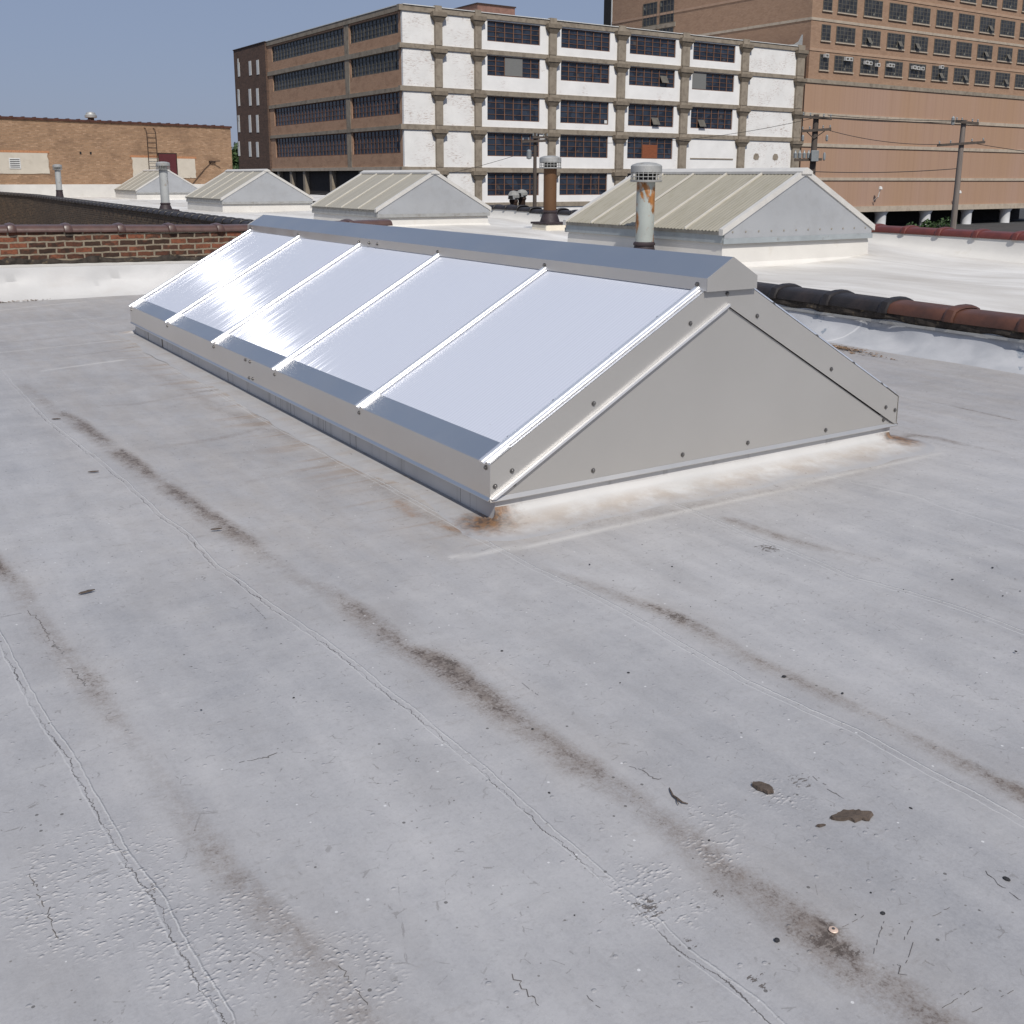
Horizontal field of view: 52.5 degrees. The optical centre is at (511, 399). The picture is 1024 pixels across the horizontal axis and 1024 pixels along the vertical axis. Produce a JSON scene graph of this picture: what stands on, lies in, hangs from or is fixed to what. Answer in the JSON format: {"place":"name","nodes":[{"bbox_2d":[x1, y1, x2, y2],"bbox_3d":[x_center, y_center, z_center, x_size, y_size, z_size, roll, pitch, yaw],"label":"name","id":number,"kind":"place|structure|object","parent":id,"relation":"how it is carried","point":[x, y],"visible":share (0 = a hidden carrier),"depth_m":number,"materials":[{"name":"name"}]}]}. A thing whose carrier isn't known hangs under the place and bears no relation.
{"place":"outdoors","nodes":[
{"label":"outdoors","id":0,"kind":"place"},
{"bbox_2d":[0,0,603,148],"label":"sky","id":1,"kind":"structure","parent":0,"point":[153,61],"materials":[{"name":"blue"}]},
{"bbox_2d":[0,294,1023,1023],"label":"roof deck","id":2,"kind":"structure","parent":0,"point":[276,748],"depth_m":2.69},
{"bbox_2d":[0,299,906,361],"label":"dead leaf litter","id":3,"kind":"object","parent":2,"relation":"on","point":[845,348],"visible":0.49,"depth_m":8.65,"materials":[{"name":"plant"}]},
{"bbox_2d":[114,215,934,540],"bbox_3d":[-0.690,-0.683,7.444,2.929,1.081,6.848,-7,14,-32],"label":"gable skylight","id":4,"kind":"object","parent":2,"relation":"on","point":[510,387],"visible":1,"depth_m":5.15,"materials":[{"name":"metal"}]},
{"bbox_2d":[669,787,687,804],"bbox_3d":[0.383,0.915,2.398,0.024,0.008,0.070,-3,12,-13],"label":"twig","id":5,"kind":"object","parent":2,"relation":"on","point":[675,797],"visible":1,"depth_m":2.38,"materials":[{"name":"wood"}]},
{"bbox_2d":[752,781,773,793],"bbox_3d":[0.588,0.906,2.426,0.027,0.011,0.057,-11,16,-41],"label":"bark chip","id":6,"kind":"object","parent":2,"relation":"on","point":[766,788],"visible":1,"depth_m":2.42,"materials":[{"name":"wood"}]},
{"bbox_2d":[828,926,837,932],"bbox_3d":[0.611,1.007,1.972,0.018,0.005,0.018,0,12,0],"label":"nail plate","id":7,"kind":"object","parent":2,"relation":"on","point":[832,929],"visible":1,"depth_m":1.97,"materials":[{"name":"metal"}]},
{"bbox_2d":[830,809,872,822],"bbox_3d":[0.760,0.930,2.321,0.101,0.008,0.043,-3,14,-6],"label":"bark chip","id":8,"kind":"object","parent":2,"relation":"on","point":[854,816],"visible":1,"depth_m":2.32,"materials":[{"name":"wood"}]},
{"bbox_2d":[233,2,808,209],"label":"factory building","id":9,"kind":"structure","parent":0,"point":[325,109],"depth_m":108.10,"materials":[{"name":"white brick"}]},
{"bbox_2d":[248,89,251,105],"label":"blocked window","id":10,"kind":"structure","parent":9,"relation":"in","point":[249,90],"depth_m":126.20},
{"bbox_2d":[248,115,251,132],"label":"blocked window","id":11,"kind":"structure","parent":9,"relation":"in","point":[249,116],"depth_m":127.19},
{"bbox_2d":[256,60,258,74],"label":"blocked window","id":12,"kind":"structure","parent":9,"relation":"in","point":[257,61],"depth_m":123.12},
{"bbox_2d":[256,88,258,104],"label":"blocked window","id":13,"kind":"structure","parent":9,"relation":"in","point":[257,90],"depth_m":124.18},
{"bbox_2d":[256,115,258,132],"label":"blocked window","id":14,"kind":"structure","parent":9,"relation":"in","point":[257,119],"depth_m":125.19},
{"bbox_2d":[256,142,258,156],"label":"blocked window","id":15,"kind":"structure","parent":9,"relation":"in","point":[257,146],"depth_m":126.15,"materials":[{"name":"white"}]},
{"bbox_2d":[272,28,343,61],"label":"window","id":16,"kind":"structure","parent":9,"relation":"in","point":[335,38],"depth_m":111.53,"materials":[{"name":"blue glass"}]},
{"bbox_2d":[273,61,344,90],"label":"window","id":17,"kind":"structure","parent":9,"relation":"in","point":[334,71],"depth_m":112.19,"materials":[{"name":"blue glass"}]},
{"bbox_2d":[275,99,345,126],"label":"window","id":18,"kind":"structure","parent":9,"relation":"in","point":[334,110],"depth_m":113.10,"materials":[{"name":"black glass"}]},
{"bbox_2d":[276,133,346,157],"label":"window","id":19,"kind":"structure","parent":9,"relation":"in","point":[330,144],"depth_m":113.80,"materials":[{"name":"black glass"}]},
{"bbox_2d":[350,13,397,43],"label":"window","id":20,"kind":"structure","parent":9,"relation":"in","point":[388,25],"depth_m":99.16,"materials":[{"name":"blue glass"}]},
{"bbox_2d":[351,50,398,77],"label":"window","id":21,"kind":"structure","parent":9,"relation":"in","point":[388,61],"depth_m":99.75,"materials":[{"name":"blue glass"}]},
{"bbox_2d":[352,92,399,118],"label":"window","id":22,"kind":"structure","parent":9,"relation":"in","point":[387,103],"depth_m":100.56,"materials":[{"name":"blue glass"}]},
{"bbox_2d":[353,129,399,154],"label":"window","id":23,"kind":"structure","parent":9,"relation":"in","point":[383,141],"depth_m":101.33,"materials":[{"name":"blue glass"}]},
{"bbox_2d":[487,55,538,78],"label":"window","id":24,"kind":"structure","parent":9,"relation":"in","point":[496,65],"depth_m":101.86,"materials":[{"name":"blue glass"}]},
{"bbox_2d":[487,96,538,121],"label":"window","id":25,"kind":"structure","parent":9,"relation":"in","point":[498,108],"depth_m":102.82,"materials":[{"name":"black glass"}]},
{"bbox_2d":[487,133,538,156],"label":"window","id":26,"kind":"structure","parent":9,"relation":"in","point":[498,144],"depth_m":103.30,"materials":[{"name":"blue glass"}]},
{"bbox_2d":[488,173,537,195],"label":"window","id":27,"kind":"structure","parent":9,"relation":"in","point":[499,184],"depth_m":104.09,"materials":[{"name":"blue glass"}]},
{"bbox_2d":[487,21,539,45],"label":"window","id":28,"kind":"structure","parent":9,"relation":"in","point":[496,31],"depth_m":101.33,"materials":[{"name":"blue glass"}]},
{"bbox_2d":[559,173,606,194],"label":"window","id":29,"kind":"structure","parent":9,"relation":"in","point":[570,183],"depth_m":109.27,"materials":[{"name":"blue glass"}]},
{"bbox_2d":[560,135,606,157],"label":"window","id":30,"kind":"structure","parent":9,"relation":"in","point":[596,147],"depth_m":108.50,"materials":[{"name":"blue glass"}]},
{"bbox_2d":[560,100,607,124],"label":"window","id":31,"kind":"structure","parent":9,"relation":"in","point":[579,112],"depth_m":107.76,"materials":[{"name":"blue glass"}]},
{"bbox_2d":[561,61,608,83],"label":"window","id":32,"kind":"structure","parent":9,"relation":"in","point":[570,71],"depth_m":106.92,"materials":[{"name":"blue glass"}]},
{"bbox_2d":[561,28,609,51],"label":"window","id":33,"kind":"structure","parent":9,"relation":"in","point":[570,38],"depth_m":106.24,"materials":[{"name":"blue glass"}]},
{"bbox_2d":[627,137,671,158],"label":"window","id":34,"kind":"structure","parent":9,"relation":"in","point":[653,149],"depth_m":113.45,"materials":[{"name":"blue glass"}]},
{"bbox_2d":[628,104,672,126],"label":"window","id":35,"kind":"structure","parent":9,"relation":"in","point":[638,114],"depth_m":112.76,"materials":[{"name":"blue glass"}]},
{"bbox_2d":[629,67,674,87],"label":"window","id":36,"kind":"structure","parent":9,"relation":"in","point":[638,76],"depth_m":111.97,"materials":[{"name":"blue glass"}]},
{"bbox_2d":[630,35,675,57],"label":"window","id":37,"kind":"structure","parent":9,"relation":"in","point":[640,45],"depth_m":111.29,"materials":[{"name":"blue glass"}]},
{"bbox_2d":[690,107,731,129],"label":"window","id":38,"kind":"structure","parent":9,"relation":"in","point":[704,118],"depth_m":117.86,"materials":[{"name":"blue glass"}]},
{"bbox_2d":[692,72,733,91],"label":"window","id":39,"kind":"structure","parent":9,"relation":"in","point":[700,81],"depth_m":117.03,"materials":[{"name":"blue glass"}]},
{"bbox_2d":[693,42,734,62],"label":"window","id":40,"kind":"structure","parent":9,"relation":"in","point":[701,51],"depth_m":116.37,"materials":[{"name":"blue glass"}]},
{"bbox_2d":[604,0,1023,225],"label":"warehouse building","id":41,"kind":"structure","parent":0,"point":[908,60],"depth_m":140.01,"materials":[{"name":"brick"}]},
{"bbox_2d":[642,2,656,26],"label":"window","id":42,"kind":"structure","parent":41,"relation":"in","point":[649,8],"depth_m":149.06,"materials":[{"name":"grey glass"}]},
{"bbox_2d":[659,27,672,31],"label":"window","id":43,"kind":"structure","parent":41,"relation":"in","point":[670,29],"depth_m":146.50,"materials":[{"name":"grey glass"}]},
{"bbox_2d":[659,0,673,23],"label":"window","id":44,"kind":"structure","parent":41,"relation":"in","point":[665,5],"depth_m":146.21,"materials":[{"name":"grey glass"}]},
{"bbox_2d":[818,54,828,71],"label":"window","id":45,"kind":"structure","parent":41,"relation":"in","point":[824,62],"depth_m":128.59,"materials":[{"name":"grey glass"}]},
{"bbox_2d":[820,24,830,42],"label":"window","id":46,"kind":"structure","parent":41,"relation":"in","point":[826,29],"depth_m":127.84,"materials":[{"name":"grey glass"}]},
{"bbox_2d":[822,0,832,12],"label":"window","id":47,"kind":"structure","parent":41,"relation":"in","point":[827,4],"depth_m":127.19,"materials":[{"name":"grey glass"}]},
{"bbox_2d":[833,55,853,73],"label":"window","id":48,"kind":"structure","parent":41,"relation":"in","point":[840,66],"depth_m":130.52,"materials":[{"name":"grey glass"}]},
{"bbox_2d":[835,26,855,44],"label":"window","id":49,"kind":"structure","parent":41,"relation":"in","point":[844,35],"depth_m":129.92,"materials":[{"name":"grey glass"}]},
{"bbox_2d":[837,0,857,15],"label":"window","id":50,"kind":"structure","parent":41,"relation":"in","point":[848,7],"depth_m":129.25,"materials":[{"name":"grey glass"}]},
{"bbox_2d":[859,58,878,75],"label":"window","id":51,"kind":"structure","parent":41,"relation":"in","point":[871,70],"depth_m":133.42,"materials":[{"name":"grey glass"}]},
{"bbox_2d":[861,29,880,47],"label":"window","id":52,"kind":"structure","parent":41,"relation":"in","point":[870,38],"depth_m":132.64,"materials":[{"name":"grey glass"}]},
{"bbox_2d":[863,0,882,18],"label":"window","id":53,"kind":"structure","parent":41,"relation":"in","point":[872,8],"depth_m":131.96,"materials":[{"name":"grey glass"}]},
{"bbox_2d":[884,61,902,77],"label":"window","id":54,"kind":"structure","parent":41,"relation":"in","point":[895,72],"depth_m":136.32,"materials":[{"name":"grey glass"}]},
{"bbox_2d":[886,32,904,50],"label":"window","id":55,"kind":"structure","parent":41,"relation":"in","point":[895,41],"depth_m":135.49,"materials":[{"name":"grey glass"}]},
{"bbox_2d":[888,2,907,22],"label":"window","id":56,"kind":"structure","parent":41,"relation":"in","point":[897,12],"depth_m":134.73,"materials":[{"name":"grey glass"}]},
{"bbox_2d":[908,63,925,79],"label":"window","id":57,"kind":"structure","parent":41,"relation":"in","point":[913,74],"depth_m":139.01,"materials":[{"name":"grey glass"}]},
{"bbox_2d":[910,36,927,53],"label":"window","id":58,"kind":"structure","parent":41,"relation":"in","point":[919,44],"depth_m":138.21,"materials":[{"name":"grey glass"}]},
{"bbox_2d":[912,6,930,25],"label":"window","id":59,"kind":"structure","parent":41,"relation":"in","point":[921,15],"depth_m":137.49,"materials":[{"name":"grey glass"}]},
{"bbox_2d":[931,65,948,81],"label":"window","id":60,"kind":"structure","parent":41,"relation":"in","point":[939,75],"depth_m":141.71,"materials":[{"name":"grey glass"}]},
{"bbox_2d":[933,38,950,55],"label":"window","id":61,"kind":"structure","parent":41,"relation":"in","point":[941,46],"depth_m":141.06,"materials":[{"name":"grey glass"}]},
{"bbox_2d":[935,10,952,28],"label":"window","id":62,"kind":"structure","parent":41,"relation":"in","point":[944,19],"depth_m":140.30,"materials":[{"name":"grey glass"}]},
{"bbox_2d":[953,68,969,83],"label":"window","id":63,"kind":"structure","parent":41,"relation":"in","point":[961,76],"depth_m":144.55,"materials":[{"name":"grey glass"}]},
{"bbox_2d":[955,41,971,58],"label":"window","id":64,"kind":"structure","parent":41,"relation":"in","point":[963,49],"depth_m":143.84,"materials":[{"name":"grey glass"}]},
{"bbox_2d":[957,13,974,31],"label":"window","id":65,"kind":"structure","parent":41,"relation":"in","point":[966,21],"depth_m":143.07,"materials":[{"name":"grey glass"}]},
{"bbox_2d":[960,0,976,4],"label":"window","id":66,"kind":"structure","parent":41,"relation":"in","point":[963,1],"depth_m":142.65,"materials":[{"name":"beige glass"}]},
{"bbox_2d":[974,70,990,85],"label":"window","id":67,"kind":"structure","parent":41,"relation":"in","point":[982,78],"depth_m":147.32,"materials":[{"name":"grey glass"}]},
{"bbox_2d":[976,44,992,60],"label":"window","id":68,"kind":"structure","parent":41,"relation":"in","point":[984,52],"depth_m":146.53,"materials":[{"name":"grey glass"}]},
{"bbox_2d":[979,16,995,34],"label":"window","id":69,"kind":"structure","parent":41,"relation":"in","point":[987,25],"depth_m":145.82,"materials":[{"name":"grey glass"}]},
{"bbox_2d":[981,0,997,7],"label":"window","id":70,"kind":"structure","parent":41,"relation":"in","point":[988,3],"depth_m":145.32,"materials":[{"name":"grey glass"}]},
{"bbox_2d":[994,72,1010,87],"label":"window","id":71,"kind":"structure","parent":41,"relation":"in","point":[1001,79],"depth_m":150.10,"materials":[{"name":"grey glass"}]},
{"bbox_2d":[997,47,1012,62],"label":"window","id":72,"kind":"structure","parent":41,"relation":"in","point":[1004,54],"depth_m":149.39,"materials":[{"name":"grey glass"}]},
{"bbox_2d":[999,19,1015,37],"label":"window","id":73,"kind":"structure","parent":41,"relation":"in","point":[1007,28],"depth_m":148.66,"materials":[{"name":"grey glass"}]},
{"bbox_2d":[1002,0,1017,10],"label":"window","id":74,"kind":"structure","parent":41,"relation":"in","point":[1011,5],"depth_m":148.05,"materials":[{"name":"grey glass"}]},
{"bbox_2d":[1014,74,1023,88],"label":"window","id":75,"kind":"structure","parent":41,"relation":"in","point":[1019,79],"depth_m":152.52,"materials":[{"name":"grey glass"}]},
{"bbox_2d":[1016,49,1023,64],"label":"window","id":76,"kind":"structure","parent":41,"relation":"in","point":[1020,58],"depth_m":151.63,"materials":[{"name":"grey glass"}]},
{"bbox_2d":[1019,23,1023,38],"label":"window","id":77,"kind":"structure","parent":41,"relation":"in","point":[1021,36],"depth_m":150.71,"materials":[{"name":"grey glass"}]},
{"bbox_2d":[885,208,1023,231],"bbox_3d":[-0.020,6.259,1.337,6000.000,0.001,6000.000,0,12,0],"label":"street ground","id":78,"kind":"structure","parent":0,"point":[1014,225],"depth_m":147.76,"materials":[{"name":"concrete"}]},
{"bbox_2d":[0,115,232,196],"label":"brick building","id":79,"kind":"structure","parent":78,"relation":"on","point":[96,158],"depth_m":57.87,"materials":[{"name":"brown brick"}]},
{"bbox_2d":[85,112,96,119],"bbox_3d":[-24.068,-16.030,59.296,0.660,0.830,0.660,0,12,0],"label":"roof ventilator","id":80,"kind":"object","parent":79,"relation":"on","point":[91,115],"visible":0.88,"depth_m":59.03,"materials":[{"name":"metal"}]},
{"bbox_2d":[144,128,157,169],"bbox_3d":[-20.898,-14.074,60.147,0.192,3.268,0.660,11,16,41],"label":"wall ladder","id":81,"kind":"object","parent":79,"relation":"attached to","point":[152,148],"depth_m":60.00,"materials":[{"name":"metal"}]},
{"bbox_2d":[159,154,176,173],"bbox_3d":[-20.250,-13.583,61.085,0.043,1.720,1.100,11,16,41],"label":"door","id":82,"kind":"structure","parent":79,"relation":"in","point":[171,158],"depth_m":61.13,"materials":[{"name":"metal"}]},
{"bbox_2d":[231,142,238,168],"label":"leafy tree","id":83,"kind":"object","parent":78,"relation":"on","point":[235,158],"visible":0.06,"depth_m":143.24,"materials":[{"name":"green plant"}]},
{"bbox_2d":[522,133,547,206],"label":"utility pole","id":84,"kind":"object","parent":78,"relation":"on","point":[535,136],"visible":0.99,"depth_m":68.02,"materials":[{"name":"brown wood"}]},
{"bbox_2d":[309,150,531,194],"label":"power cable","id":85,"kind":"object","parent":84,"relation":"attached to","point":[453,172],"visible":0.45,"depth_m":65.81,"materials":[{"name":"rubber"}]},
{"bbox_2d":[541,119,808,142],"bbox_3d":[9.202,-16.156,62.752,18.282,1.184,0.025,8,14,33],"label":"power cable","id":86,"kind":"object","parent":84,"relation":"attached to","point":[693,138],"visible":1,"depth_m":61.65,"materials":[{"name":"rubber"}]},
{"bbox_2d":[488,204,1023,262],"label":"parapet","id":87,"kind":"structure","parent":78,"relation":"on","point":[993,245],"depth_m":15.11,"materials":[{"name":"paint"}]},
{"bbox_2d":[794,112,831,174],"bbox_3d":[16.720,-11.018,58.526,1.950,10.009,0.732,2,12,8],"label":"utility pole","id":88,"kind":"object","parent":78,"relation":"on","point":[813,158],"visible":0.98,"depth_m":57.68,"materials":[{"name":"brown wood"}]},
{"bbox_2d":[814,168,956,172],"bbox_3d":[21.042,-12.870,58.281,8.212,0.283,0.040,0,12,-3],"label":"power cable","id":89,"kind":"object","parent":88,"relation":"attached to","point":[883,172],"visible":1,"depth_m":58.27,"materials":[{"name":"rubber"}]},
{"bbox_2d":[812,116,960,122],"bbox_3d":[20.700,-15.524,57.459,8.508,0.343,0.033,0,12,-2],"label":"power cable","id":90,"kind":"object","parent":88,"relation":"attached to","point":[884,121],"visible":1,"depth_m":57.47,"materials":[{"name":"rubber"}]},
{"bbox_2d":[906,216,957,227],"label":"ivy bush","id":91,"kind":"object","parent":78,"relation":"on","point":[942,222],"visible":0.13,"depth_m":94.13,"materials":[{"name":"green plant"}]},
{"bbox_2d":[937,116,984,228],"bbox_3d":[25.131,-10.989,58.896,2.560,9.852,0.477,1,12,5],"label":"utility pole","id":92,"kind":"object","parent":78,"relation":"on","point":[955,203],"visible":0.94,"depth_m":58.29,"materials":[{"name":"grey wood"}]},
{"bbox_2d":[832,131,940,144],"bbox_3d":[20.696,-14.635,57.802,6.716,0.825,0.033,-1,12,-3],"label":"power cable","id":93,"kind":"object","parent":92,"relation":"attached to","point":[890,142],"visible":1,"depth_m":57.88,"materials":[{"name":"rubber"}]},
{"bbox_2d":[828,115,967,120],"bbox_3d":[21.450,-15.648,57.637,7.802,0.290,0.033,0,12,-1],"label":"power cable","id":94,"kind":"object","parent":92,"relation":"attached to","point":[904,119],"visible":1,"depth_m":57.65,"materials":[{"name":"rubber"}]},
{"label":"building mass","id":95,"kind":"structure","parent":0,"visible":0},
{"bbox_2d":[0,192,1023,374],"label":"party parapet","id":96,"kind":"structure","parent":95,"relation":"on","point":[969,334],"depth_m":8.97,"materials":[{"name":"paint"}]},
{"bbox_2d":[66,195,1023,313],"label":"neighbour roof","id":97,"kind":"structure","parent":95,"relation":"on","point":[882,270],"depth_m":13.07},
{"bbox_2d":[52,164,63,196],"bbox_3d":[-19.670,-9.362,45.011,0.388,1.657,0.388,0,12,0],"label":"vent pipe","id":98,"kind":"object","parent":97,"relation":"on","point":[57,168],"visible":0.94,"depth_m":44.90,"materials":[{"name":"metal"}]},
{"bbox_2d":[114,169,198,199],"bbox_3d":[-18.693,-11.316,54.587,3.510,1.550,5.040,-7,14,-32],"label":"weathered skylight","id":99,"kind":"object","parent":97,"relation":"on","point":[144,184],"visible":0.77,"depth_m":52.87},
{"bbox_2d":[156,162,179,210],"bbox_3d":[-10.300,-6.225,30.735,0.640,1.609,0.640,-7,14,-32],"label":"vent pipe","id":100,"kind":"object","parent":97,"relation":"on","point":[165,203],"visible":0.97,"depth_m":30.62,"materials":[{"name":"metal"}]},
{"bbox_2d":[185,169,313,211],"bbox_3d":[-8.840,-6.966,34.652,3.230,1.428,4.180,-7,14,-32],"label":"weathered skylight","id":101,"kind":"object","parent":97,"relation":"on","point":[247,190],"visible":0.94,"depth_m":33.22},
{"bbox_2d":[310,170,490,226],"bbox_3d":[-2.641,-4.674,23.993,3.020,1.238,3.830,-7,14,-32],"label":"weathered skylight","id":102,"kind":"object","parent":97,"relation":"on","point":[403,198],"visible":0.97,"depth_m":22.76},
{"bbox_2d":[508,191,518,204],"bbox_3d":[0.034,-5.110,29.549,0.340,1.650,0.415,5,13,20],"label":"turbine vent","id":103,"kind":"object","parent":97,"relation":"attached to","point":[513,196],"visible":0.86,"depth_m":29.34,"materials":[{"name":"metal"}]},
{"bbox_2d":[517,189,527,204],"bbox_3d":[0.274,-5.249,30.133,0.340,1.680,0.415,5,13,20],"label":"turbine vent","id":104,"kind":"object","parent":97,"relation":"attached to","point":[523,193],"visible":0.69,"depth_m":29.94,"materials":[{"name":"metal"}]},
{"bbox_2d":[530,156,565,230],"bbox_3d":[0.784,-4.221,21.379,0.580,1.571,0.580,-7,14,-32],"label":"vent pipe","id":105,"kind":"object","parent":97,"relation":"on","point":[549,220],"visible":0.98,"depth_m":21.26,"materials":[{"name":"metal"}]},
{"bbox_2d":[630,162,661,249],"bbox_3d":[1.818,-2.539,14.171,0.432,1.373,0.432,0,12,0],"label":"vent pipe","id":106,"kind":"object","parent":97,"relation":"on","point":[647,176],"visible":0.95,"depth_m":14.04,"materials":[{"name":"metal"}]},
{"bbox_2d":[563,168,874,266],"bbox_3d":[3.015,-2.802,15.584,3.160,1.311,3.740,-7,14,-32],"label":"weathered skylight","id":107,"kind":"object","parent":97,"relation":"on","point":[755,217],"visible":0.87,"depth_m":14.36},
{"label":"lower roof","id":108,"kind":"structure","parent":0,"visible":0},
{"bbox_2d":[0,219,392,302],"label":"brick parapet","id":109,"kind":"structure","parent":108,"relation":"on","point":[53,261],"depth_m":12.57,"materials":[{"name":"brown brick"}]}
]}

